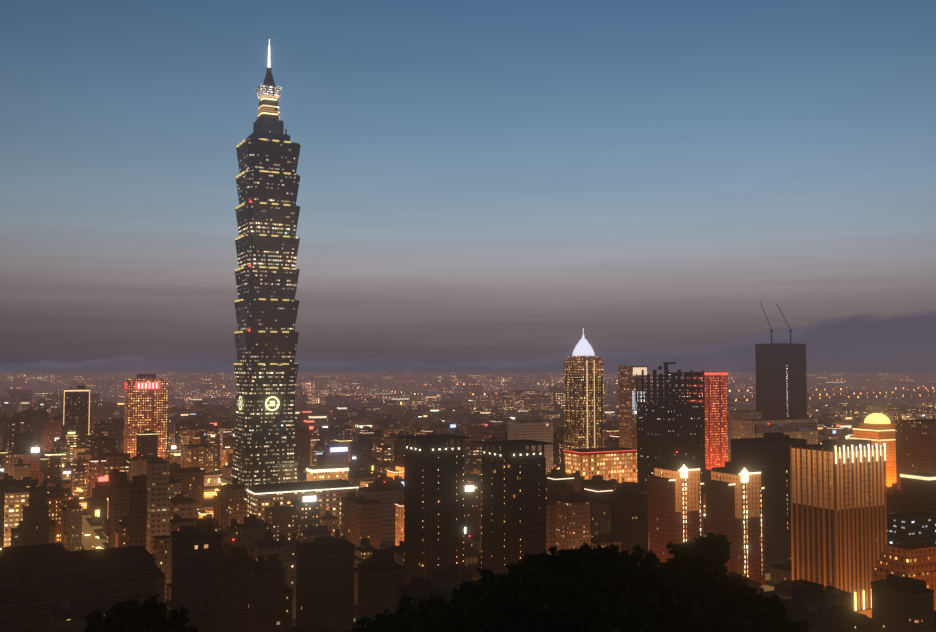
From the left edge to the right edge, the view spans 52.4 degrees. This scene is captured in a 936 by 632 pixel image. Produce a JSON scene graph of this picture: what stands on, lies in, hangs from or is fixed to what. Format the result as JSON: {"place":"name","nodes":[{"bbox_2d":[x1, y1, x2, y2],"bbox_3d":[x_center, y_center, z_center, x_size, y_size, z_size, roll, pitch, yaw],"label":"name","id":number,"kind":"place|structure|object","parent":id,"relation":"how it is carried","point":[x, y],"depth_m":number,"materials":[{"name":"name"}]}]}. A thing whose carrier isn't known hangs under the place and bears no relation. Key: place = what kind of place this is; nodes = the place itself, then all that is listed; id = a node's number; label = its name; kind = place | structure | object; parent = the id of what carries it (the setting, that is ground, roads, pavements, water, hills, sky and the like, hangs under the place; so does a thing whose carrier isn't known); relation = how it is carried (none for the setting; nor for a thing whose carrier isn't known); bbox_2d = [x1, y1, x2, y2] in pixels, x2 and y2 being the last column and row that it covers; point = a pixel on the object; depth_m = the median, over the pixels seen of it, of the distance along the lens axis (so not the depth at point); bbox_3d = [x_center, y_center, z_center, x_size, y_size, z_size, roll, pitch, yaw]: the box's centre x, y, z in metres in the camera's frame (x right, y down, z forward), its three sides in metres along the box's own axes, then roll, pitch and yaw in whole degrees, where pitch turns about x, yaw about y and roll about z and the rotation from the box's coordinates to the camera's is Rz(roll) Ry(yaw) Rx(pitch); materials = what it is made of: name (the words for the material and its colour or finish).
{"place":"outdoors","nodes":[
{"label":"outdoors","id":0,"kind":"place"},
{"bbox_2d":[0,373,902,625],"bbox_3d":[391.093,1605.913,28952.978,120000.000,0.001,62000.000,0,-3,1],"label":"ground","id":1,"kind":"structure","parent":0,"point":[93,537],"depth_m":924.34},
{"bbox_2d":[231,39,306,494],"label":"skyscraper","id":2,"kind":"structure","parent":1,"relation":"on","point":[267,210],"depth_m":991.79,"materials":[{"name":"grey glass"}]},
{"bbox_2d":[0,302,935,631],"bbox_3d":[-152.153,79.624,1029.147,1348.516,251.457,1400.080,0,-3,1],"label":"buildings","id":3,"kind":"structure","parent":1,"relation":"on","point":[782,484],"depth_m":656.91,"materials":[{"name":"grey concrete"}]},
{"bbox_2d":[0,372,935,631],"bbox_3d":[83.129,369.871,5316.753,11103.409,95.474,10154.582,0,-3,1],"label":"city blocks","id":4,"kind":"structure","parent":1,"relation":"on","point":[228,565],"depth_m":776.38,"materials":[{"name":"grey concrete"}]},
{"bbox_2d":[0,310,935,372],"bbox_3d":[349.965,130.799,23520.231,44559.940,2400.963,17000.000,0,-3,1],"label":"mountains","id":5,"kind":"structure","parent":0,"point":[863,343],"depth_m":20902.48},
{"bbox_2d":[0,0,935,364],"label":"sky","id":6,"kind":"structure","parent":0,"point":[481,180],"materials":[{"name":"blue"}]},
{"bbox_2d":[510,601,657,631],"bbox_3d":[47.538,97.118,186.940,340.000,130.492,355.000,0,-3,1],"label":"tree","id":7,"kind":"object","parent":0,"point":[572,622],"depth_m":201.10,"materials":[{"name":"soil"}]},
{"bbox_2d":[83,532,809,631],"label":"trees","id":8,"kind":"object","parent":7,"relation":"on","point":[700,599],"depth_m":193.21,"materials":[{"name":"plant"}]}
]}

